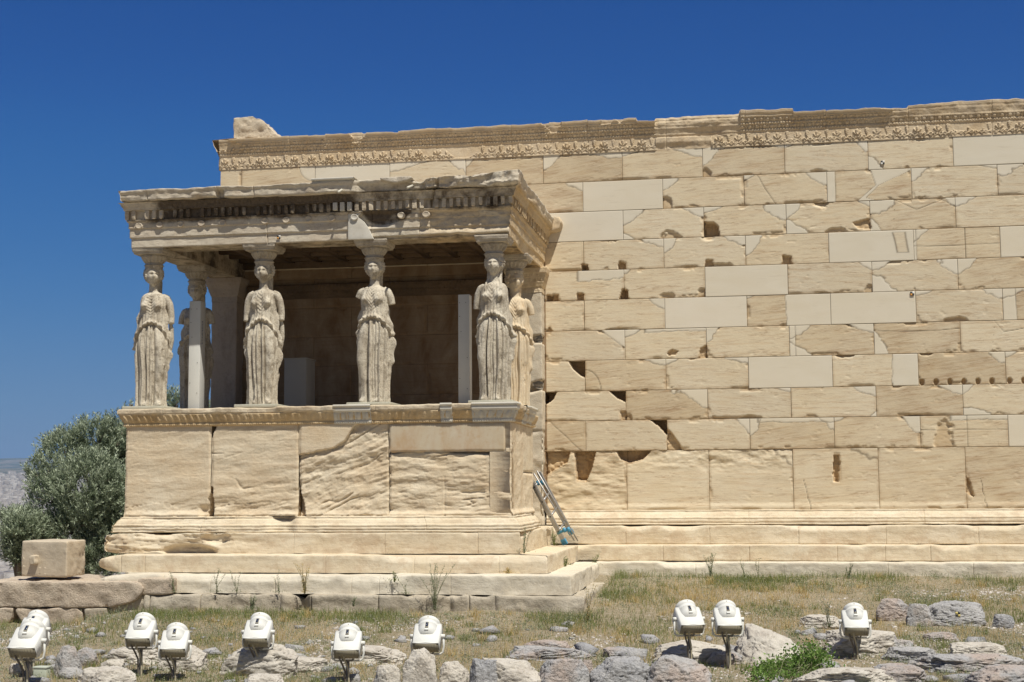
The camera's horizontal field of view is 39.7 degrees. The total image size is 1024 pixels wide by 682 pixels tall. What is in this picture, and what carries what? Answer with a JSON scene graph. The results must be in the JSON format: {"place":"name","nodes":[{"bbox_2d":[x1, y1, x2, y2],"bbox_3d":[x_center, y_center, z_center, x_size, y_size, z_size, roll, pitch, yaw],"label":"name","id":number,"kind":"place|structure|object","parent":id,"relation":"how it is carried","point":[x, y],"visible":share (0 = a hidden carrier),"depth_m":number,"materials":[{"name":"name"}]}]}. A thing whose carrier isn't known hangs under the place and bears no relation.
{"place":"outdoors","nodes":[
{"label":"outdoors","id":0,"kind":"place"},
{"bbox_2d":[0,468,45,473],"bbox_3d":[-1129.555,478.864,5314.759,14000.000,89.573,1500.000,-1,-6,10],"label":"hill","id":1,"kind":"structure","parent":0,"point":[6,470],"depth_m":5575.85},
{"bbox_2d":[0,458,58,468],"bbox_3d":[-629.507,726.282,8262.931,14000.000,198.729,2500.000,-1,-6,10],"label":"hill","id":2,"kind":"structure","parent":0,"point":[10,463],"depth_m":9075.54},
{"bbox_2d":[0,561,1023,681],"bbox_3d":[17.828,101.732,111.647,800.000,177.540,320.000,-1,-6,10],"label":"ground","id":3,"kind":"structure","parent":0,"point":[618,613],"depth_m":17.24,"materials":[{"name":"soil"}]},
{"bbox_2d":[9,663,24,674],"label":"rock","id":4,"kind":"object","parent":3,"relation":"on","point":[15,667],"visible":0.79,"depth_m":14.64,"materials":[{"name":"stone"}]},
{"bbox_2d":[7,618,49,681],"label":"floodlight","id":5,"kind":"object","parent":3,"relation":"on","point":[28,640],"visible":1,"depth_m":13.81,"materials":[{"name":"metal"}]},
{"bbox_2d":[0,501,62,576],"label":"olive tree","id":6,"kind":"object","parent":3,"relation":"on","point":[17,527],"visible":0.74,"depth_m":28.31,"materials":[{"name":"green plant"}]},
{"bbox_2d":[20,610,51,676],"bbox_3d":[-4.883,3.209,14.495,0.336,0.911,0.351,-1,-6,3],"label":"floodlight","id":7,"kind":"object","parent":3,"relation":"on","point":[42,616],"visible":0.33,"depth_m":14.52,"materials":[{"name":"metal"}]},
{"bbox_2d":[33,665,50,677],"bbox_3d":[-4.780,3.386,14.432,0.150,0.160,0.110,-1,-6,10],"label":"junction box","id":8,"kind":"object","parent":3,"relation":"on","point":[38,670],"visible":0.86,"depth_m":14.39,"materials":[{"name":"grey"}]},
{"bbox_2d":[53,645,81,676],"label":"rock","id":9,"kind":"object","parent":3,"relation":"on","point":[67,656],"visible":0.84,"depth_m":14.45,"materials":[{"name":"grey stone"}]},
{"bbox_2d":[0,574,176,623],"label":"rubble wall","id":10,"kind":"structure","parent":3,"relation":"on","point":[21,597],"depth_m":19.07,"materials":[{"name":"stone"}]},
{"bbox_2d":[22,539,85,577],"bbox_3d":[-6.389,3.030,19.851,0.773,0.502,0.825,-1,-6,10],"label":"squared block","id":11,"kind":"object","parent":10,"relation":"on","point":[63,558],"depth_m":19.54,"materials":[{"name":"beige stone"}]},
{"bbox_2d":[78,647,98,665],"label":"rock","id":12,"kind":"object","parent":3,"relation":"on","point":[87,653],"visible":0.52,"depth_m":15.06,"materials":[{"name":"grey stone"}]},
{"bbox_2d":[77,666,136,681],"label":"rock","id":13,"kind":"object","parent":3,"relation":"on","point":[107,674],"visible":1,"depth_m":13.58,"materials":[{"name":"stone"}]},
{"bbox_2d":[101,659,125,666],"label":"rock","id":14,"kind":"object","parent":3,"relation":"on","point":[117,662],"visible":0.57,"depth_m":14.72,"materials":[{"name":"stone"}]},
{"bbox_2d":[20,383,210,575],"bbox_3d":[-8.476,3.493,30.553,3.071,5.343,5.049,-2,-6,17],"label":"olive tree","id":15,"kind":"object","parent":3,"relation":"on","point":[92,514],"visible":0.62,"depth_m":28.89,"materials":[{"name":"green plant"}]},
{"bbox_2d":[107,646,158,664],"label":"rock","id":16,"kind":"object","parent":3,"relation":"on","point":[123,652],"visible":0.5,"depth_m":15.15,"materials":[{"name":"stone"}]},
{"bbox_2d":[124,612,158,676],"bbox_3d":[-3.761,3.217,14.405,0.336,0.911,0.351,-1,-6,3],"label":"floodlight","id":17,"kind":"object","parent":3,"relation":"on","point":[141,633],"visible":0.99,"depth_m":14.36,"materials":[{"name":"metal"}]},
{"bbox_2d":[158,622,191,680],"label":"floodlight","id":18,"kind":"object","parent":3,"relation":"on","point":[174,643],"visible":1,"depth_m":14.08,"materials":[{"name":"metal"}]},
{"bbox_2d":[157,645,207,671],"bbox_3d":[-3.397,3.309,14.713,0.509,0.334,0.311,-1,-6,10],"label":"rock","id":19,"kind":"object","parent":3,"relation":"on","point":[197,658],"visible":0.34,"depth_m":14.61,"materials":[{"name":"stone"}]},
{"bbox_2d":[246,593,258,608],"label":"weed","id":20,"kind":"object","parent":3,"relation":"on","point":[253,602],"visible":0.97,"depth_m":18.54,"materials":[{"name":"green plant"}]},
{"bbox_2d":[218,643,298,678],"bbox_3d":[-2.564,3.281,14.462,0.804,0.404,0.489,-1,-6,10],"label":"rock","id":21,"kind":"object","parent":3,"relation":"on","point":[281,659],"visible":0.58,"depth_m":14.28,"materials":[{"name":"stone"}]},
{"bbox_2d":[241,612,274,657],"bbox_3d":[-2.557,3.197,14.305,0.336,0.911,0.350,-1,-6,4],"label":"floodlight","id":22,"kind":"object","parent":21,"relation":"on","point":[258,632],"visible":0.99,"depth_m":14.26,"materials":[{"name":"metal"}]},
{"bbox_2d":[246,673,283,681],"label":"rock","id":23,"kind":"object","parent":3,"relation":"on","point":[261,677],"visible":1,"depth_m":13.43,"materials":[{"name":"stone"}]},
{"bbox_2d":[297,656,333,672],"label":"rock","id":24,"kind":"object","parent":3,"relation":"on","point":[305,663],"visible":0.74,"depth_m":14.55,"materials":[{"name":"stone"}]},
{"bbox_2d":[59,169,604,617],"bbox_3d":[-2.149,1.125,21.549,7.149,6.584,5.645,-1,-6,10],"label":"caryatid porch","id":25,"kind":"object","parent":3,"relation":"on","point":[347,503],"visible":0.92,"depth_m":19.97,"materials":[{"name":"stone"}]},
{"bbox_2d":[122,247,179,408],"bbox_3d":[-5.278,-0.164,20.885,0.630,2.372,0.630,-1,-6,10],"label":"caryatid statue","id":26,"kind":"object","parent":25,"relation":"on","point":[153,338],"visible":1,"depth_m":20.70,"materials":[{"name":"stone"}]},
{"bbox_2d":[168,571,180,592],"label":"weed","id":27,"kind":"object","parent":25,"relation":"on","point":[173,586],"visible":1,"depth_m":18.89,"materials":[{"name":"yellow"}]},
{"bbox_2d":[177,264,216,408],"bbox_3d":[-5.004,0.001,22.494,0.630,2.372,0.630,-1,-6,10],"label":"caryatid statue","id":28,"kind":"object","parent":25,"relation":"on","point":[197,276],"visible":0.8,"depth_m":22.37,"materials":[{"name":"stone"}]},
{"bbox_2d":[188,301,205,408],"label":"support pillar","id":29,"kind":"structure","parent":25,"relation":"on","point":[196,375],"depth_m":21.04,"materials":[{"name":"paint"}]},
{"bbox_2d":[208,568,225,592],"bbox_3d":[-3.902,3.167,18.802,0.241,0.348,0.183,-1,-6,10],"label":"weed","id":30,"kind":"object","parent":25,"relation":"on","point":[216,581],"visible":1,"depth_m":18.78,"materials":[{"name":"green plant"}]},
{"bbox_2d":[230,571,245,592],"bbox_3d":[-3.626,3.181,18.782,0.185,0.317,0.170,-1,-6,10],"label":"weed","id":31,"kind":"object","parent":25,"relation":"on","point":[235,584],"visible":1,"depth_m":18.77,"materials":[{"name":"green plant"}]},
{"bbox_2d":[234,243,285,407],"bbox_3d":[-3.603,-0.205,20.605,0.636,2.371,0.630,-1,-6,10],"label":"caryatid statue","id":32,"kind":"object","parent":25,"relation":"on","point":[264,318],"visible":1,"depth_m":20.44,"materials":[{"name":"stone"}]},
{"bbox_2d":[270,572,286,592],"bbox_3d":[-3.070,3.160,18.664,0.246,0.328,0.138,-1,-6,10],"label":"weed","id":33,"kind":"object","parent":25,"relation":"on","point":[278,587],"visible":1,"depth_m":18.65,"materials":[{"name":"green plant"}]},
{"bbox_2d":[284,357,315,405],"bbox_3d":[-3.340,1.016,22.321,0.380,1.470,0.470,-1,-6,10],"label":"display case","id":34,"kind":"object","parent":25,"relation":"on","point":[299,381],"visible":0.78,"depth_m":22.15,"materials":[{"name":"paint"}]},
{"bbox_2d":[293,563,312,593],"bbox_3d":[-2.731,3.098,18.610,0.270,0.424,0.187,-1,-6,10],"label":"weed","id":35,"kind":"object","parent":25,"relation":"on","point":[304,586],"visible":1,"depth_m":18.59,"materials":[{"name":"yellow"}]},
{"bbox_2d":[346,238,400,404],"bbox_3d":[-1.965,-0.244,20.330,0.650,2.371,0.630,-1,-6,10],"label":"caryatid statue","id":36,"kind":"object","parent":25,"relation":"on","point":[376,340],"visible":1,"depth_m":20.15,"materials":[{"name":"stone"}]},
{"bbox_2d":[383,572,406,581],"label":"weed","id":37,"kind":"object","parent":25,"relation":"on","point":[395,577],"visible":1,"depth_m":18.51,"materials":[{"name":"green plant"}]},
{"bbox_2d":[458,294,471,402],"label":"support pillar","id":38,"kind":"structure","parent":25,"relation":"on","point":[464,348],"depth_m":20.51,"materials":[{"name":"paint"}]},
{"bbox_2d":[468,234,516,402],"bbox_3d":[-0.243,-0.286,20.042,0.653,2.372,0.630,-1,-6,10],"label":"caryatid statue","id":39,"kind":"object","parent":25,"relation":"on","point":[495,337],"visible":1,"depth_m":19.86,"materials":[{"name":"stone"}]},
{"bbox_2d":[503,253,538,411],"bbox_3d":[0.040,-0.120,21.649,0.631,2.371,0.630,-1,-6,10],"label":"caryatid statue","id":40,"kind":"object","parent":25,"relation":"on","point":[521,310],"visible":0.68,"depth_m":21.48,"materials":[{"name":"stone"}]},
{"bbox_2d":[520,528,535,552],"bbox_3d":[0.173,2.664,19.030,0.294,0.362,0.141,-1,-6,10],"label":"weed","id":41,"kind":"object","parent":25,"relation":"on","point":[523,551],"visible":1,"depth_m":19.02,"materials":[{"name":"yellow"}]},
{"bbox_2d":[533,470,577,544],"bbox_3d":[0.621,2.554,21.722,0.787,1.141,0.552,1,-6,-11],"label":"ladder","id":42,"kind":"object","parent":25,"relation":"on","point":[557,509],"visible":0.95,"depth_m":21.57,"materials":[{"name":"silver metal"}]},
{"bbox_2d":[550,530,560,544],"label":"weed","id":43,"kind":"object","parent":25,"relation":"on","point":[554,539],"visible":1,"depth_m":21.41,"materials":[{"name":"green plant"}]},
{"bbox_2d":[331,623,364,681],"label":"floodlight","id":44,"kind":"object","parent":3,"relation":"on","point":[347,644],"visible":1,"depth_m":13.89,"materials":[{"name":"metal"}]},
{"bbox_2d":[329,645,406,665],"bbox_3d":[-1.518,3.337,15.070,0.809,0.222,0.504,-1,-6,10],"label":"rock","id":45,"kind":"object","parent":3,"relation":"on","point":[382,654],"visible":0.57,"depth_m":14.89,"materials":[{"name":"stone"}]},
{"bbox_2d":[373,664,400,681],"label":"rock","id":46,"kind":"object","parent":3,"relation":"on","point":[388,673],"visible":1,"depth_m":13.30,"materials":[{"name":"stone"}]},
{"bbox_2d":[402,648,436,681],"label":"rock","id":47,"kind":"object","parent":3,"relation":"on","point":[419,665],"visible":1,"depth_m":13.27,"materials":[{"name":"stone"}]},
{"bbox_2d":[410,615,444,654],"bbox_3d":[-0.856,3.280,14.415,0.357,0.968,0.372,-1,-6,5],"label":"floodlight","id":48,"kind":"object","parent":3,"relation":"on","point":[428,635],"visible":0.92,"depth_m":14.37,"materials":[{"name":"metal"}]},
{"bbox_2d":[420,563,454,609],"bbox_3d":[-0.952,3.142,18.184,0.482,0.608,0.196,0,-6,-4],"label":"weed","id":49,"kind":"object","parent":3,"relation":"on","point":[435,597],"visible":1,"depth_m":18.17,"materials":[{"name":"plant"}]},
{"bbox_2d":[439,661,469,681],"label":"rock","id":50,"kind":"object","parent":3,"relation":"on","point":[454,671],"visible":0.96,"depth_m":13.43,"materials":[{"name":"stone"}]},
{"bbox_2d":[469,658,497,681],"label":"rock","id":51,"kind":"object","parent":3,"relation":"on","point":[481,670],"visible":1,"depth_m":13.23,"materials":[{"name":"grey stone"}]},
{"bbox_2d":[482,658,540,681],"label":"rock","id":52,"kind":"object","parent":3,"relation":"on","point":[511,670],"visible":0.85,"depth_m":13.22,"materials":[{"name":"stone"}]},
{"bbox_2d":[0,567,1023,681],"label":"herb cover","id":53,"kind":"object","parent":3,"relation":"on","point":[602,599],"visible":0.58,"depth_m":17.11,"materials":[{"name":"green plant"}]},
{"bbox_2d":[0,570,1023,681],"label":"dry grass","id":54,"kind":"structure","parent":3,"relation":"on","point":[769,623],"depth_m":17.02,"materials":[{"name":"beige plant"}]},
{"bbox_2d":[0,619,1023,681],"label":"rubble","id":55,"kind":"object","parent":3,"relation":"on","point":[582,646],"visible":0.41,"depth_m":15.16,"materials":[{"name":"grey stone"}]},
{"bbox_2d":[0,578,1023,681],"bbox_3d":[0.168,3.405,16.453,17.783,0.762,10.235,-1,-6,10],"label":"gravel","id":56,"kind":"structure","parent":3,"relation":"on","point":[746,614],"depth_m":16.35,"materials":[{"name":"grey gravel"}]},
{"bbox_2d":[524,639,569,647],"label":"rock","id":57,"kind":"object","parent":3,"relation":"on","point":[553,643],"visible":0.56,"depth_m":15.41,"materials":[{"name":"grey stone"}]},
{"bbox_2d":[505,645,592,660],"bbox_3d":[0.374,3.310,14.993,0.972,0.171,0.552,-1,-6,10],"label":"rock","id":58,"kind":"object","parent":3,"relation":"on","point":[533,651],"visible":0.72,"depth_m":14.79,"materials":[{"name":"grey stone"}]},
{"bbox_2d":[538,658,590,681],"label":"rock","id":59,"kind":"object","parent":3,"relation":"on","point":[563,670],"visible":1,"depth_m":13.18,"materials":[{"name":"grey stone"}]},
{"bbox_2d":[565,611,579,627],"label":"weed","id":60,"kind":"object","parent":3,"relation":"on","point":[566,615],"visible":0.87,"depth_m":16.99,"materials":[{"name":"green plant"}]},
{"bbox_2d":[583,660,592,672],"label":"rock","id":61,"kind":"object","parent":3,"relation":"on","point":[588,664],"visible":0.34,"depth_m":13.75,"materials":[{"name":"grey stone"}]},
{"bbox_2d":[582,584,597,621],"bbox_3d":[0.935,3.211,17.344,0.213,0.480,0.243,1,-6,-14],"label":"weed","id":62,"kind":"object","parent":3,"relation":"on","point":[588,602],"visible":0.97,"depth_m":17.35,"materials":[{"name":"yellow"}]},
{"bbox_2d":[212,98,1023,577],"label":"temple wall","id":63,"kind":"structure","parent":3,"relation":"on","point":[786,340],"depth_m":22.48,"materials":[{"name":"stone"}]},
{"bbox_2d":[233,116,280,138],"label":"marble block","id":64,"kind":"structure","parent":63,"relation":"on","point":[249,127],"depth_m":24.30,"materials":[{"name":"beige stone"}]},
{"bbox_2d":[589,656,649,681],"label":"rock","id":65,"kind":"object","parent":3,"relation":"on","point":[622,669],"visible":0.96,"depth_m":13.14,"materials":[{"name":"grey stone"}]},
{"bbox_2d":[603,646,636,657],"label":"rock","id":66,"kind":"object","parent":3,"relation":"on","point":[614,650],"visible":0.5,"depth_m":14.94,"materials":[{"name":"grey stone"}]},
{"bbox_2d":[646,654,711,681],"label":"rock","id":67,"kind":"object","parent":3,"relation":"on","point":[669,668],"visible":0.97,"depth_m":13.08,"materials":[{"name":"grey stone"}]},
{"bbox_2d":[650,639,724,663],"bbox_3d":[1.848,3.257,14.822,0.908,0.254,0.596,-1,-6,10],"label":"rock","id":68,"kind":"object","parent":3,"relation":"on","point":[703,650],"visible":0.5,"depth_m":14.65,"materials":[{"name":"stone"}]},
{"bbox_2d":[672,599,704,658],"bbox_3d":[1.793,3.079,14.392,0.332,0.902,0.347,1,-6,-10],"label":"floodlight","id":69,"kind":"object","parent":3,"relation":"on","point":[688,619],"visible":0.98,"depth_m":14.34,"materials":[{"name":"metal"}]},
{"bbox_2d":[703,552,716,574],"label":"weed","id":70,"kind":"object","parent":3,"relation":"on","point":[710,569],"visible":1,"depth_m":20.99,"materials":[{"name":"green plant"}]},
{"bbox_2d":[706,651,742,664],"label":"rock","id":71,"kind":"object","parent":3,"relation":"on","point":[715,657],"visible":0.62,"depth_m":14.46,"materials":[{"name":"grey stone"}]},
{"bbox_2d":[711,600,743,668],"bbox_3d":[2.179,3.071,14.327,0.332,0.902,0.347,0,-6,0],"label":"floodlight","id":72,"kind":"object","parent":3,"relation":"on","point":[726,618],"visible":0.98,"depth_m":14.28,"materials":[{"name":"metal"}]},
{"bbox_2d":[736,623,799,663],"bbox_3d":[2.664,3.175,14.637,0.708,0.476,0.602,-1,-6,10],"label":"rock","id":73,"kind":"object","parent":3,"relation":"on","point":[754,640],"visible":0.51,"depth_m":14.62,"materials":[{"name":"stone"}]},
{"bbox_2d":[740,633,844,681],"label":"green creeper","id":74,"kind":"object","parent":3,"relation":"on","point":[805,659],"visible":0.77,"depth_m":14.03,"materials":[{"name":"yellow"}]},
{"bbox_2d":[799,614,838,628],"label":"rock","id":75,"kind":"object","parent":3,"relation":"on","point":[818,619],"visible":0.73,"depth_m":16.62,"materials":[{"name":"stone"}]},
{"bbox_2d":[822,601,837,627],"bbox_3d":[3.596,3.096,16.091,0.172,0.303,0.131,-2,-6,16],"label":"weed","id":76,"kind":"object","parent":3,"relation":"on","point":[827,617],"visible":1,"depth_m":16.09,"materials":[{"name":"green plant"}]},
{"bbox_2d":[793,667,895,681],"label":"rock","id":77,"kind":"object","parent":3,"relation":"on","point":[841,674],"visible":0.96,"depth_m":13.25,"materials":[{"name":"stone"}]},
{"bbox_2d":[843,563,853,578],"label":"weed","id":78,"kind":"object","parent":3,"relation":"on","point":[850,569],"visible":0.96,"depth_m":20.56,"materials":[{"name":"green plant"}]},
{"bbox_2d":[839,602,871,659],"bbox_3d":[3.558,3.166,14.695,0.332,0.902,0.347,-1,-6,7],"label":"floodlight","id":79,"kind":"object","parent":3,"relation":"on","point":[854,623],"visible":0.98,"depth_m":14.65,"materials":[{"name":"metal"}]},
{"bbox_2d":[825,629,895,655],"bbox_3d":[3.683,3.213,15.095,0.772,0.304,0.520,-1,-6,10],"label":"rock","id":80,"kind":"object","parent":3,"relation":"on","point":[879,640],"visible":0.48,"depth_m":14.92,"materials":[{"name":"stone"}]},
{"bbox_2d":[875,598,908,620],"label":"rock","id":81,"kind":"object","parent":3,"relation":"on","point":[895,609],"visible":0.65,"depth_m":16.93,"materials":[{"name":"grey stone"}]},
{"bbox_2d":[874,663,925,681],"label":"rock","id":82,"kind":"object","parent":3,"relation":"on","point":[903,672],"visible":0.84,"depth_m":13.31,"materials":[{"name":"grey stone"}]},
{"bbox_2d":[894,639,913,646],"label":"rock","id":83,"kind":"object","parent":3,"relation":"on","point":[898,641],"visible":0.3,"depth_m":15.14,"materials":[{"name":"grey stone"}]},
{"bbox_2d":[881,646,935,662],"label":"rock","id":84,"kind":"object","parent":3,"relation":"on","point":[914,652],"visible":0.59,"depth_m":14.47,"materials":[{"name":"grey stone"}]},
{"bbox_2d":[905,603,932,626],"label":"rock","id":85,"kind":"object","parent":3,"relation":"on","point":[917,613],"visible":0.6,"depth_m":16.60,"materials":[{"name":"grey stone"}]},
{"bbox_2d":[922,632,958,640],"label":"rock","id":86,"kind":"object","parent":3,"relation":"on","point":[934,635],"visible":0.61,"depth_m":15.52,"materials":[{"name":"grey stone"}]},
{"bbox_2d":[928,600,986,625],"bbox_3d":[5.209,3.226,16.726,0.699,0.322,0.439,-1,-6,10],"label":"rock","id":87,"kind":"object","parent":3,"relation":"on","point":[969,611],"visible":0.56,"depth_m":16.57,"materials":[{"name":"grey stone"}]},
{"bbox_2d":[908,653,1023,672],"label":"rock","id":88,"kind":"object","parent":3,"relation":"on","point":[937,661],"visible":0.75,"depth_m":13.93,"materials":[{"name":"grey stone"}]},
{"bbox_2d":[949,642,1007,654],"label":"rock","id":89,"kind":"object","parent":3,"relation":"on","point":[972,647],"visible":0.54,"depth_m":14.54,"materials":[{"name":"stone"}]},
{"bbox_2d":[964,664,1023,681],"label":"rock","id":90,"kind":"object","parent":3,"relation":"on","point":[1001,673],"visible":1,"depth_m":12.89,"materials":[{"name":"grey stone"}]},
{"bbox_2d":[992,614,1014,628],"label":"rock","id":91,"kind":"object","parent":3,"relation":"on","point":[1003,621],"visible":0.94,"depth_m":16.31,"materials":[{"name":"grey stone"}]},
{"bbox_2d":[0,0,1023,458],"label":"sky","id":92,"kind":"structure","parent":0,"point":[99,99],"materials":[{"name":"blue"}]},
{"bbox_3d":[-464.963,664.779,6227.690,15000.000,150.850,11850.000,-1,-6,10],"label":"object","id":93,"kind":"structure","parent":0,"visible":0},
{"bbox_2d":[0,471,125,578],"bbox_3d":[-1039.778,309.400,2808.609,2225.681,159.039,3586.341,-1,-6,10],"label":"city buildings","id":94,"kind":"structure","parent":93,"relation":"on","point":[11,483],"depth_m":2972.46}
]}

